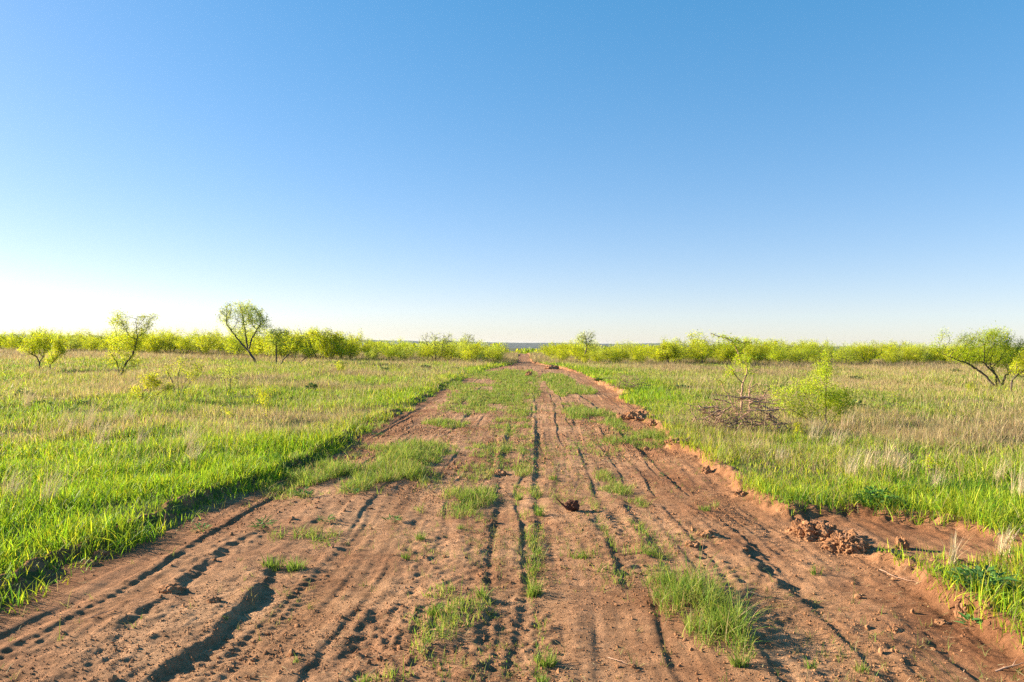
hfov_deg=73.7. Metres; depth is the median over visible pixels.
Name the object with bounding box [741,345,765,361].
mesquite bush
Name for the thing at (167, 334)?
mesquite bush
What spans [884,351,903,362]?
mesquite bush
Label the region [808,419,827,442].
dry grass clump
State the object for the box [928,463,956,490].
dry grass clump
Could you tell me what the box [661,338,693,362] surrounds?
mesquite bush
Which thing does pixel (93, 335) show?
mesquite bush
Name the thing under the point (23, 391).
weed clump
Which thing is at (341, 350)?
mesquite bush
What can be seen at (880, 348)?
mesquite bush
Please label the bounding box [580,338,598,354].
mesquite bush
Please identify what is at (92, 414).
dry grass clump
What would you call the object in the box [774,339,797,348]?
mesquite bush
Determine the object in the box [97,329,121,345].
mesquite bush
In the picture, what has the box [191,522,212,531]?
leafy weed
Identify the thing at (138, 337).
mesquite bush
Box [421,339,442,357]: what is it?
mesquite bush
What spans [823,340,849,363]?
mesquite bush
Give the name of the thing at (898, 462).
dry grass clump
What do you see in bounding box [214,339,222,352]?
mesquite bush
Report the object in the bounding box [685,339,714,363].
mesquite bush
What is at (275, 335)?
mesquite tree
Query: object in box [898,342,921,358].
mesquite bush
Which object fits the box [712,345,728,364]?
mesquite bush
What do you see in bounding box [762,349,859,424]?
mesquite shrub
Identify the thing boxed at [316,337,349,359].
mesquite bush
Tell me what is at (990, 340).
mesquite tree
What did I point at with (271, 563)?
grass tuft
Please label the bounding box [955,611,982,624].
leafy weed
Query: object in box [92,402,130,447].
dry grass clump
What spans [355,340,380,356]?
mesquite bush
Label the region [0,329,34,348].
mesquite bush
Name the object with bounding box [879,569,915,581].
stick
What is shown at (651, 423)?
dirt clod
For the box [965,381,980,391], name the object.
mesquite sapling
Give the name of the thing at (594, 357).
mesquite bush
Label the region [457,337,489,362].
mesquite bush
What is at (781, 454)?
dry grass clump
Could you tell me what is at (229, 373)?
mesquite shrub
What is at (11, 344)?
mesquite bush
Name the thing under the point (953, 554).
dry grass clump
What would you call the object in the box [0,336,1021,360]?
brush
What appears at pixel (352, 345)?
mesquite bush
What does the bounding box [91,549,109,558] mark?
dirt clod
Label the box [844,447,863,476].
dry grass clump
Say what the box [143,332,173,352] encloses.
mesquite bush
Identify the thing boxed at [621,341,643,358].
mesquite bush
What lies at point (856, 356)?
mesquite bush
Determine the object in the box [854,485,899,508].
leafy weed
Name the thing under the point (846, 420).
dry grass clump
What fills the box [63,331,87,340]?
mesquite bush
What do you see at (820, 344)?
mesquite bush
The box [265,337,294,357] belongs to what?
mesquite bush
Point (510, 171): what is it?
sky
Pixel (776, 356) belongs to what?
mesquite bush
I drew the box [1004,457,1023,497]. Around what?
dry grass clump
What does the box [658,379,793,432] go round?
brush pile
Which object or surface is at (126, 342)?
mesquite bush
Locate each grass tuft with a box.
[256,553,285,571]
[283,555,309,571]
[353,670,372,681]
[401,551,409,559]
[414,531,426,540]
[425,599,445,615]
[450,489,475,500]
[470,584,492,598]
[523,578,550,597]
[532,502,545,515]
[534,671,549,681]
[537,649,561,667]
[573,552,588,558]
[640,546,658,556]
[655,568,676,583]
[680,573,706,589]
[696,598,743,632]
[698,503,710,511]
[726,643,752,667]
[802,654,819,669]
[809,562,824,575]
[851,658,869,672]
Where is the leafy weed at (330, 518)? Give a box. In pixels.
[316,514,336,522]
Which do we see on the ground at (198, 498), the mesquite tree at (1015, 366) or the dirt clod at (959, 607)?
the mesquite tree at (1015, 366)
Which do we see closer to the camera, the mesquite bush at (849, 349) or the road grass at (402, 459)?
the road grass at (402, 459)
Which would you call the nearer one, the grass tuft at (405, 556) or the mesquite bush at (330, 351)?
the grass tuft at (405, 556)
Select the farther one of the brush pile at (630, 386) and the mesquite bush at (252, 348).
the mesquite bush at (252, 348)
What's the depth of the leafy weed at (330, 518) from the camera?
6.08 m
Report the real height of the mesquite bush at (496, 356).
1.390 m
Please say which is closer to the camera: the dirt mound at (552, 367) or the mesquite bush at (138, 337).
the dirt mound at (552, 367)
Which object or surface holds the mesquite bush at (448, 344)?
on the ground at (198, 498)
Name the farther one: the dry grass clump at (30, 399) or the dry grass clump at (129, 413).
the dry grass clump at (30, 399)
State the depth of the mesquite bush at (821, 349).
66.79 m
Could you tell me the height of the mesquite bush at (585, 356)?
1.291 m
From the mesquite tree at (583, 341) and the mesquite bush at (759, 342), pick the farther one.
the mesquite bush at (759, 342)
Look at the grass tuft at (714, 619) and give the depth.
3.79 m
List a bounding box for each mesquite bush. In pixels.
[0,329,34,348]
[0,331,23,346]
[0,338,19,348]
[20,328,53,345]
[25,326,62,339]
[44,337,62,349]
[46,331,67,349]
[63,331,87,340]
[63,334,87,350]
[72,328,106,350]
[79,336,103,350]
[96,338,118,350]
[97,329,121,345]
[110,334,135,351]
[115,328,141,349]
[126,325,154,352]
[136,334,160,352]
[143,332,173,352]
[153,326,184,349]
[155,328,185,352]
[156,327,174,351]
[173,333,196,353]
[181,338,197,352]
[183,326,218,350]
[191,330,223,354]
[193,332,219,353]
[212,330,235,356]
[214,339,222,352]
[219,325,260,353]
[223,336,252,355]
[235,333,261,354]
[242,337,264,356]
[246,329,287,355]
[259,326,304,355]
[261,333,289,358]
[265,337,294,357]
[283,332,303,354]
[288,325,321,356]
[299,343,316,359]
[300,327,349,358]
[313,330,357,358]
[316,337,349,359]
[336,328,364,346]
[337,339,350,357]
[338,337,360,358]
[350,344,366,355]
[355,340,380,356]
[359,337,385,348]
[363,340,388,356]
[364,347,379,359]
[380,344,399,358]
[385,336,414,359]
[391,340,415,358]
[415,343,430,357]
[419,343,436,359]
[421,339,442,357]
[431,343,442,358]
[433,337,457,356]
[438,345,461,359]
[448,336,474,351]
[454,341,474,359]
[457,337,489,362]
[470,352,487,359]
[480,345,499,360]
[483,342,507,358]
[484,348,503,362]
[538,343,551,355]
[544,346,557,357]
[549,341,570,353]
[549,349,568,359]
[553,342,576,358]
[565,342,591,362]
[567,338,585,355]
[568,344,588,360]
[577,351,590,362]
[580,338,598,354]
[587,349,603,361]
[589,339,602,354]
[589,345,610,362]
[600,349,623,363]
[608,344,628,361]
[611,340,632,357]
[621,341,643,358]
[627,343,642,360]
[629,348,648,362]
[638,344,670,362]
[646,341,667,359]
[660,337,680,359]
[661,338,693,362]
[677,329,718,361]
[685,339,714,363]
[712,340,739,362]
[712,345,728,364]
[713,334,748,358]
[715,338,748,361]
[719,345,738,362]
[735,339,769,360]
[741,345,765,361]
[743,338,770,351]
[748,347,766,363]
[752,339,784,353]
[757,338,785,362]
[766,336,790,360]
[766,344,795,364]
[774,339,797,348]
[778,344,794,361]
[786,351,798,363]
[788,338,820,360]
[788,347,811,363]
[791,340,823,362]
[800,339,829,360]
[806,349,822,362]
[808,341,837,361]
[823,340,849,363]
[833,345,860,364]
[836,345,857,362]
[846,349,861,363]
[848,340,885,363]
[858,342,879,363]
[868,341,891,359]
[871,338,906,358]
[881,344,907,361]
[881,351,900,363]
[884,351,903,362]
[888,343,917,361]
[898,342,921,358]
[900,346,916,361]
[902,345,926,363]
[911,341,942,363]
[911,344,931,363]
[933,342,967,362]
[936,343,957,364]
[973,347,989,363]
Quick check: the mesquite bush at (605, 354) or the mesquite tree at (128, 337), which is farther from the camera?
the mesquite bush at (605, 354)
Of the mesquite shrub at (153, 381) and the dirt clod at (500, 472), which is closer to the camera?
the dirt clod at (500, 472)
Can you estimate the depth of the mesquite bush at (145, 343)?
68.90 m
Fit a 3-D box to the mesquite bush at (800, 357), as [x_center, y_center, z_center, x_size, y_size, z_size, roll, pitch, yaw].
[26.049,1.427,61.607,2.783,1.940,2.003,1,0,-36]
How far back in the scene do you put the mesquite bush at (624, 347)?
71.87 m
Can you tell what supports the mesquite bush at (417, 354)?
on the ground at (198, 498)
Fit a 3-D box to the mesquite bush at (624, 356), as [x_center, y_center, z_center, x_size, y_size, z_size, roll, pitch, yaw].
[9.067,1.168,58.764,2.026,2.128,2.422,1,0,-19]
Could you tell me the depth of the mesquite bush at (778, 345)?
71.17 m
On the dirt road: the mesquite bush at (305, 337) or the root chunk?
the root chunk
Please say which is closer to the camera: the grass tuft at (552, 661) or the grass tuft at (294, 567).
the grass tuft at (552, 661)
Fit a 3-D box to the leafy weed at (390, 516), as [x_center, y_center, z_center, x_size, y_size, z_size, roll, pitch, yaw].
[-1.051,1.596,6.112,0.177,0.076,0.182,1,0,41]
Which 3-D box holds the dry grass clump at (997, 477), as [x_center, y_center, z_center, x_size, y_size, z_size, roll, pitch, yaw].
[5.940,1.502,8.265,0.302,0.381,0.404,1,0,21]
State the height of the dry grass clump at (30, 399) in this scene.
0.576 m
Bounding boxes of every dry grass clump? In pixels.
[3,459,42,498]
[21,386,38,407]
[39,461,89,504]
[59,406,78,425]
[64,413,79,431]
[80,392,115,430]
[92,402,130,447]
[123,401,137,421]
[135,427,154,444]
[182,411,217,449]
[183,434,211,464]
[774,444,790,460]
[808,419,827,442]
[829,426,855,447]
[841,408,869,430]
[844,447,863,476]
[860,440,882,471]
[882,436,912,468]
[894,449,911,468]
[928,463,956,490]
[948,529,973,564]
[992,524,1020,554]
[993,454,1015,480]
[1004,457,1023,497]
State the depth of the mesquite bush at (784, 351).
67.25 m
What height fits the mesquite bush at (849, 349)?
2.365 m
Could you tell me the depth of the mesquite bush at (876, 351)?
66.06 m
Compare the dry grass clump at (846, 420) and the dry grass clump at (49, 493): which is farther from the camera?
the dry grass clump at (846, 420)
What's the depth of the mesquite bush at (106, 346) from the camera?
74.88 m
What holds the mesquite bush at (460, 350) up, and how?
on the ground at (198, 498)
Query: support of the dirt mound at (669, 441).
on the ground at (198, 498)
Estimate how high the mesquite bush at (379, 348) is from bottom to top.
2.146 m
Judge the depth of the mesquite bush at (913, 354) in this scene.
70.10 m
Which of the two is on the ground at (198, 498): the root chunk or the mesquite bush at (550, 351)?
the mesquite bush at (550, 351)
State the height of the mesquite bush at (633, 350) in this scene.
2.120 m
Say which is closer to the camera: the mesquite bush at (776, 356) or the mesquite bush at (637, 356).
the mesquite bush at (637, 356)
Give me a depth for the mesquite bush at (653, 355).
56.38 m
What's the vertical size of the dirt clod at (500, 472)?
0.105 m
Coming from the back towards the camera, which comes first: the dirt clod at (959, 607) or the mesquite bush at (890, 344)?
the mesquite bush at (890, 344)
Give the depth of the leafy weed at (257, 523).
5.86 m
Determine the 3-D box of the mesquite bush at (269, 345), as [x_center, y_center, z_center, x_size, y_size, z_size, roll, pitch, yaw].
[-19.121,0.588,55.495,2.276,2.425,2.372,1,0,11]
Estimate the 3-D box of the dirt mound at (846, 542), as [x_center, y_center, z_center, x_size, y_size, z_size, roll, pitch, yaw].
[2.711,1.647,5.486,0.468,0.313,0.372,1,0,0]
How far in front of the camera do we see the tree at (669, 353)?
55.41 m
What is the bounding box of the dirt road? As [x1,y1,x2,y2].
[0,353,1023,681]
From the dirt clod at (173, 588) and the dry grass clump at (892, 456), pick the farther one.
the dry grass clump at (892, 456)
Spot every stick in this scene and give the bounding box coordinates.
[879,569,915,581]
[994,659,1023,671]
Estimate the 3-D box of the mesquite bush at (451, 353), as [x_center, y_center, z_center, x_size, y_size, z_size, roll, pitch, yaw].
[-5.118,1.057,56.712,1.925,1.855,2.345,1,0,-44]
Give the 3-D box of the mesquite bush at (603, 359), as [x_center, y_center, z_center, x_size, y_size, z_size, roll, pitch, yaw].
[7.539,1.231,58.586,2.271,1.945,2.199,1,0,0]
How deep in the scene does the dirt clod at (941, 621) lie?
4.00 m
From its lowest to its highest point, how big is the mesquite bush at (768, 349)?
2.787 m
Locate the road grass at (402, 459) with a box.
[244,367,789,681]
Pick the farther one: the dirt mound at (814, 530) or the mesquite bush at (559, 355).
the mesquite bush at (559, 355)
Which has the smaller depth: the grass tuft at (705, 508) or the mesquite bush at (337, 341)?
the grass tuft at (705, 508)
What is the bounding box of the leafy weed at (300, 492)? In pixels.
[292,486,314,498]
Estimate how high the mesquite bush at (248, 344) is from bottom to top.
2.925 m
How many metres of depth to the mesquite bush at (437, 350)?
58.78 m
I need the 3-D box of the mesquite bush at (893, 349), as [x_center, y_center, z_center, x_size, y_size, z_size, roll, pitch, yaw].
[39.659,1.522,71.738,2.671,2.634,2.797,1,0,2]
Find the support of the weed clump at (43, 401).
on the ground at (198, 498)
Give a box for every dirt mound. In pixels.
[544,365,558,368]
[616,410,655,420]
[664,438,687,444]
[784,518,842,542]
[820,528,873,555]
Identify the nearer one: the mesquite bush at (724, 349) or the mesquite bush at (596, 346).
the mesquite bush at (724, 349)
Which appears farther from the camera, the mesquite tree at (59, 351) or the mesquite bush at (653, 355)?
the mesquite bush at (653, 355)
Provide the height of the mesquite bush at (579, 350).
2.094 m
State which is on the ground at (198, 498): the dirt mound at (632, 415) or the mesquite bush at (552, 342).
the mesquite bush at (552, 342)
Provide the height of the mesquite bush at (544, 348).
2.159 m
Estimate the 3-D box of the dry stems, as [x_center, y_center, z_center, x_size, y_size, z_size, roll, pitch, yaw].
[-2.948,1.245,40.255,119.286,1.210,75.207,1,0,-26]
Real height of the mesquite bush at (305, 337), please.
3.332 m
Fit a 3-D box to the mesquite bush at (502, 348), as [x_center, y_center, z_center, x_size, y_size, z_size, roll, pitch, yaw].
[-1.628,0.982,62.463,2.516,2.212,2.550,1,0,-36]
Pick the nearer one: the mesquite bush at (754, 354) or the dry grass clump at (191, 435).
the dry grass clump at (191, 435)
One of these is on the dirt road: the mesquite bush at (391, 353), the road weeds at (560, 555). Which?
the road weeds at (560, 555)
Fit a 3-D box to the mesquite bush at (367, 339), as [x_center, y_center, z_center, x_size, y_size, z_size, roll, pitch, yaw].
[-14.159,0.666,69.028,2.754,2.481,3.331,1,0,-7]
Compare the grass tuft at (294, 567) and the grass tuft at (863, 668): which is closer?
the grass tuft at (863, 668)
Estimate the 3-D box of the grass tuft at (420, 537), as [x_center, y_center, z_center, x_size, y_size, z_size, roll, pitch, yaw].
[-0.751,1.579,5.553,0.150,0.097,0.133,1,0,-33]
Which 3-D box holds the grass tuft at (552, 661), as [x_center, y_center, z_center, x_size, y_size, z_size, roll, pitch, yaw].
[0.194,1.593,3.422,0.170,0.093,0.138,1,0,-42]
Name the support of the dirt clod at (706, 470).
on the dirt road
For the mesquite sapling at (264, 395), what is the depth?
13.27 m
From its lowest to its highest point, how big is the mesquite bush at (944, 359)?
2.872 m
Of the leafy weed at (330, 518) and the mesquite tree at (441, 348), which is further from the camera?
the mesquite tree at (441, 348)
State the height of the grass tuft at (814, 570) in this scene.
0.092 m
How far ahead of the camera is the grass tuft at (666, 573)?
4.59 m
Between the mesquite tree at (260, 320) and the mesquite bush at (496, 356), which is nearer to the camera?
the mesquite tree at (260, 320)
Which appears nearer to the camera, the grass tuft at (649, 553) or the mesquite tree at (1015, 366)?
the grass tuft at (649, 553)
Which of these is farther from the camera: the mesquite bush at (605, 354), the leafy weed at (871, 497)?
the mesquite bush at (605, 354)
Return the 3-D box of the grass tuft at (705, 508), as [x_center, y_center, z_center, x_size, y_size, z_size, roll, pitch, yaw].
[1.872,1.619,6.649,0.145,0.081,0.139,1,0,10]
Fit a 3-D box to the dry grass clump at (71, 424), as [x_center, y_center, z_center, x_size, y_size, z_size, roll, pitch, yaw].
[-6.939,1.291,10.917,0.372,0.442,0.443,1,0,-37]
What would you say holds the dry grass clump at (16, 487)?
on the ground at (198, 498)
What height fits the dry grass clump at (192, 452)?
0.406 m
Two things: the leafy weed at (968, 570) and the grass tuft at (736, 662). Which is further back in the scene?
the leafy weed at (968, 570)
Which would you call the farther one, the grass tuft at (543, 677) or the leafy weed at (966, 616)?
the leafy weed at (966, 616)
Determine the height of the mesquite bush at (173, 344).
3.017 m
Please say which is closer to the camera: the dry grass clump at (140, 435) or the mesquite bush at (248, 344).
the dry grass clump at (140, 435)
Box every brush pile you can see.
[603,373,656,390]
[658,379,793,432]
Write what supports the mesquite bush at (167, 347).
on the ground at (198, 498)
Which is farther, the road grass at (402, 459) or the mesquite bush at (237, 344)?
the mesquite bush at (237, 344)
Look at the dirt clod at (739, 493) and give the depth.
7.33 m
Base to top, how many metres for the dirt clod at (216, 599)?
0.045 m
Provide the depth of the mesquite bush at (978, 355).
72.25 m
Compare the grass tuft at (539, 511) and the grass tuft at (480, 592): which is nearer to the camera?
the grass tuft at (480, 592)
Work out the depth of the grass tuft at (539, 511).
6.49 m
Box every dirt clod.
[82,559,98,566]
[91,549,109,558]
[156,583,185,593]
[207,596,220,602]
[492,469,507,475]
[647,419,656,426]
[685,541,700,548]
[695,529,721,538]
[701,465,711,473]
[733,489,747,496]
[886,625,902,632]
[894,535,909,549]
[934,618,949,624]
[953,602,971,617]
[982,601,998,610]
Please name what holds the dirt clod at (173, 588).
on the dirt road
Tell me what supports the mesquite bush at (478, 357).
on the ground at (198, 498)
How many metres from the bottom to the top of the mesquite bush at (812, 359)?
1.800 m
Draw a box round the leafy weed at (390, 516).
[381,514,403,522]
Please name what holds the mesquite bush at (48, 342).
on the ground at (198, 498)
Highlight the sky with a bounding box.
[0,0,1023,347]
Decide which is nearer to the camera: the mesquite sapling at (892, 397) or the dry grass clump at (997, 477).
the dry grass clump at (997, 477)
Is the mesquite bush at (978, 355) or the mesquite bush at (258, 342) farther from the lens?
the mesquite bush at (978, 355)
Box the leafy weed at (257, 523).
[246,515,277,528]
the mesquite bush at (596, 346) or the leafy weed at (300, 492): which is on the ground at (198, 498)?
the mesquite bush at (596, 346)
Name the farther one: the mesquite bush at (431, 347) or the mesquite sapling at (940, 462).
the mesquite bush at (431, 347)
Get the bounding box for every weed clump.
[13,388,33,395]
[35,400,55,404]
[75,399,89,404]
[304,382,318,388]
[848,399,864,409]
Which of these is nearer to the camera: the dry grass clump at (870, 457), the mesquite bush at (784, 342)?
the dry grass clump at (870, 457)
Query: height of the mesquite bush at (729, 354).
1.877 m
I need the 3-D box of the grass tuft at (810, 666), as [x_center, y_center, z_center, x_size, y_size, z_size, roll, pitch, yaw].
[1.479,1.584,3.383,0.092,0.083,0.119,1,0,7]
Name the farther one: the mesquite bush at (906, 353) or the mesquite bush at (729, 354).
the mesquite bush at (906, 353)
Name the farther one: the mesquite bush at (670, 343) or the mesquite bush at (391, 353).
the mesquite bush at (670, 343)
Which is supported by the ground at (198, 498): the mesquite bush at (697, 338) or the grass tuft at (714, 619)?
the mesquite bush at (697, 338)
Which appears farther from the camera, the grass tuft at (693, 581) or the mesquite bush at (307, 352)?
the mesquite bush at (307, 352)
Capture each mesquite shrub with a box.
[128,372,174,401]
[145,354,206,393]
[219,361,243,392]
[334,361,345,371]
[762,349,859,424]
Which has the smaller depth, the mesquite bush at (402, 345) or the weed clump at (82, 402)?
the weed clump at (82, 402)
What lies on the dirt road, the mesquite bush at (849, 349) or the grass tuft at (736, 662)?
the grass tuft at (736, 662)
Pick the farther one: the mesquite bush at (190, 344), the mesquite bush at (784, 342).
the mesquite bush at (784, 342)
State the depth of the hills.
5704.16 m
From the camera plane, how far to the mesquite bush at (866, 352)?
61.84 m
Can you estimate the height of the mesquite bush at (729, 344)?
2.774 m
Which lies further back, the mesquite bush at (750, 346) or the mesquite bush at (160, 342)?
the mesquite bush at (160, 342)
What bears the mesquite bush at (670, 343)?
on the ground at (198, 498)
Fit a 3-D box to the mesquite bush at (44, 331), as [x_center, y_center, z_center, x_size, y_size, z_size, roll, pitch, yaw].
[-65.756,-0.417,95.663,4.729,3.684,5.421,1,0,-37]
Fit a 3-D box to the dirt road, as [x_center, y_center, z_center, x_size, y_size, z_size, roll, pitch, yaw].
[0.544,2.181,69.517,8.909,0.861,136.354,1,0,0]
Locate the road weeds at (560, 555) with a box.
[0,371,1023,681]
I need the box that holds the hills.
[5,334,981,352]
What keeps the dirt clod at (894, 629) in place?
on the dirt road
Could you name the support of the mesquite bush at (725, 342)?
on the ground at (198, 498)
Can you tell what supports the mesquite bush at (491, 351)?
on the ground at (198, 498)
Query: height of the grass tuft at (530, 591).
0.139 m
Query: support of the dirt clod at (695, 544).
on the dirt road
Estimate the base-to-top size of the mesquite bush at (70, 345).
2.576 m
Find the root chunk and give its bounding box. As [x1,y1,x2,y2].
[555,496,579,512]
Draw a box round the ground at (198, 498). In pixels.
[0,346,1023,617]
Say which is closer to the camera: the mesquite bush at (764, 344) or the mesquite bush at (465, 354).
the mesquite bush at (465, 354)
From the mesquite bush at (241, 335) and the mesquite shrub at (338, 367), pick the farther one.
the mesquite bush at (241, 335)
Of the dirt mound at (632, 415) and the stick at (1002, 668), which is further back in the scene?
the dirt mound at (632, 415)
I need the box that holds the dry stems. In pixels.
[0,351,1023,507]
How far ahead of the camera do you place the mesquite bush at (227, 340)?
63.88 m
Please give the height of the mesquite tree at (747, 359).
2.060 m
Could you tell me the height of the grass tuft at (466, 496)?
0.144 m
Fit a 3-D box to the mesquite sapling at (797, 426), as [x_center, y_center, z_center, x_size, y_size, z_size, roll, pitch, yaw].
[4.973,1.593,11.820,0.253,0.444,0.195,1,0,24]
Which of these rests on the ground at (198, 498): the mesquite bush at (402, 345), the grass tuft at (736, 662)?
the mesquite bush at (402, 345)
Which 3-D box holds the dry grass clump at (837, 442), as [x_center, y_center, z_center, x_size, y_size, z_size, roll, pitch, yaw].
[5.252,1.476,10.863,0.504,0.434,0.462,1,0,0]
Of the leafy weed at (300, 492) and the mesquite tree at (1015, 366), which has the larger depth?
the mesquite tree at (1015, 366)
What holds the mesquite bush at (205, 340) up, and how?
on the ground at (198, 498)
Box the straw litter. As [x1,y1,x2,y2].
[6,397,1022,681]
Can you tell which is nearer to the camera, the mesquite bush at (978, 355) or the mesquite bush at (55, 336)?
the mesquite bush at (978, 355)
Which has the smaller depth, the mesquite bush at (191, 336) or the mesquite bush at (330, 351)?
the mesquite bush at (330, 351)
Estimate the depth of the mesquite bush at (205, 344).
71.17 m
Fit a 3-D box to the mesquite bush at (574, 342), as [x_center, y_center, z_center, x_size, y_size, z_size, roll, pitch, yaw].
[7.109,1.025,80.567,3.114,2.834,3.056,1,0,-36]
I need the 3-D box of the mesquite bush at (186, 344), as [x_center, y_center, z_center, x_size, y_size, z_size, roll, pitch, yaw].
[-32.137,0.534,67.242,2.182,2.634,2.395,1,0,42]
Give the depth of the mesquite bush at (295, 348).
62.71 m
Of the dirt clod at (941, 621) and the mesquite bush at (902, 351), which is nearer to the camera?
the dirt clod at (941, 621)
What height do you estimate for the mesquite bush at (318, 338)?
2.950 m
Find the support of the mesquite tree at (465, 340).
on the ground at (198, 498)
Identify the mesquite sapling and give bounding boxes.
[225,406,237,420]
[256,385,275,415]
[792,420,804,434]
[887,392,901,408]
[922,453,947,477]
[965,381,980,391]
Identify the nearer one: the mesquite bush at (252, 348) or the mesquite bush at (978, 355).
the mesquite bush at (252, 348)
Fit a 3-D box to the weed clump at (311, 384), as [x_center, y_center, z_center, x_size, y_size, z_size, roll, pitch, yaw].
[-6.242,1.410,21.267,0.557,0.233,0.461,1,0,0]
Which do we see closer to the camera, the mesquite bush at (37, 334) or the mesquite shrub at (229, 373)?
the mesquite shrub at (229, 373)
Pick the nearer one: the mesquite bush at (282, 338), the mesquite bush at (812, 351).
the mesquite bush at (282, 338)
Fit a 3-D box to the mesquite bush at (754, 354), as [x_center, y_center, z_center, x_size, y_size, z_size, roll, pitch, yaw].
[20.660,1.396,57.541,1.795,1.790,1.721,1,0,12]
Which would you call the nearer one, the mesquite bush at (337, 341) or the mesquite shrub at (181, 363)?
the mesquite shrub at (181, 363)
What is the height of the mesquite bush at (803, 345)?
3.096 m
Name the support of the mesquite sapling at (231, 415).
on the ground at (198, 498)
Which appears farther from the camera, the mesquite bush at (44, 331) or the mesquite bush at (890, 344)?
the mesquite bush at (44, 331)
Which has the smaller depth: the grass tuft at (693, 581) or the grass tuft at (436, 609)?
the grass tuft at (436, 609)
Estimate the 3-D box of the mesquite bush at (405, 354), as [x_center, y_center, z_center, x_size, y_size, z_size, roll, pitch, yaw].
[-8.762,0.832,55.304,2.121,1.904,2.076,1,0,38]
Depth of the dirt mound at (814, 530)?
5.80 m
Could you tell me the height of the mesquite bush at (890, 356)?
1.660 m
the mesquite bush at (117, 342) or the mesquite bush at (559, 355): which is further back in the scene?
the mesquite bush at (117, 342)
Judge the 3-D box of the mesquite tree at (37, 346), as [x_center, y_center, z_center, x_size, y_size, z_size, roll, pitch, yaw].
[-23.521,0.559,33.778,1.892,1.972,0.984,1,0,0]
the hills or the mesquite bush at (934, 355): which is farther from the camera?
the hills
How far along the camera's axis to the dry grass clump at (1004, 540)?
5.37 m
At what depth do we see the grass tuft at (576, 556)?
5.15 m
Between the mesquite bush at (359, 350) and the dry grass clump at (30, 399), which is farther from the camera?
the mesquite bush at (359, 350)
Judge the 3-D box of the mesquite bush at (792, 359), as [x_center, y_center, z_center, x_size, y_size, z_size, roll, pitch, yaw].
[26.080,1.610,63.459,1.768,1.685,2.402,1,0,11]
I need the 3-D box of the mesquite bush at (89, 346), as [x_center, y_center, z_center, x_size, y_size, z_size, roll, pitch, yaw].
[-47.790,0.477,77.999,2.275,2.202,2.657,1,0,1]
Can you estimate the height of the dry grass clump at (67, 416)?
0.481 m
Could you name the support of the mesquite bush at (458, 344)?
on the ground at (198, 498)
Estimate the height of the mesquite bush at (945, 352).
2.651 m
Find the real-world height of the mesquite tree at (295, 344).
2.112 m
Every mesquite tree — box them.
[18,333,53,365]
[43,334,67,368]
[103,310,157,376]
[215,299,272,361]
[266,327,289,363]
[280,335,318,364]
[419,332,455,359]
[450,331,476,358]
[576,329,595,363]
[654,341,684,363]
[711,331,793,413]
[927,320,1023,386]
[1008,345,1023,390]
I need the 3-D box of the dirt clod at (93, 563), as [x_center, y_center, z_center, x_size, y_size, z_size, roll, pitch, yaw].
[-3.012,1.595,4.862,0.129,0.076,0.103,1,0,0]
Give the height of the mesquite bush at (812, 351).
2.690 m
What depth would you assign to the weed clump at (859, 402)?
17.00 m
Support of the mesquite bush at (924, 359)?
on the ground at (198, 498)
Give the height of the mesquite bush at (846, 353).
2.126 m
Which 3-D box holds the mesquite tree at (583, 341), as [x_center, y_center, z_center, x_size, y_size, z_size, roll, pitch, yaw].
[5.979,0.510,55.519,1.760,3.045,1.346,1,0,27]
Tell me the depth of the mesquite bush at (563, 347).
63.93 m
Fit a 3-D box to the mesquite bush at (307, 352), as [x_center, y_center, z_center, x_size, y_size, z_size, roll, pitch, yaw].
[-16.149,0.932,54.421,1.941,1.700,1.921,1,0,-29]
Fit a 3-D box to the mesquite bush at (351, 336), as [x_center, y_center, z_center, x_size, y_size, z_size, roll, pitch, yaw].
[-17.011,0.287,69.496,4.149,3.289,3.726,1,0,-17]
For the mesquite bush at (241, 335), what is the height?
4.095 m
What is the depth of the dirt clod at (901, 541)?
5.48 m
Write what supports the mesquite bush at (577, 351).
on the ground at (198, 498)
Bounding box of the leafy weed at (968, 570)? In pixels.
[941,562,1019,595]
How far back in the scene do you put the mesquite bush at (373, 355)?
54.22 m
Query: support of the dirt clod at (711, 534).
on the dirt road
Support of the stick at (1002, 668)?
on the dirt road
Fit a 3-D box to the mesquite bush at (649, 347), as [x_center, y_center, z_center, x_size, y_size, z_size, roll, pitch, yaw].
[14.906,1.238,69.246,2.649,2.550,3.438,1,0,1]
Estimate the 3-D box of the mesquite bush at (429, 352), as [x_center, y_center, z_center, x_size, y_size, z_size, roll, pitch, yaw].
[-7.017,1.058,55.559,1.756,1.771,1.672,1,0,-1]

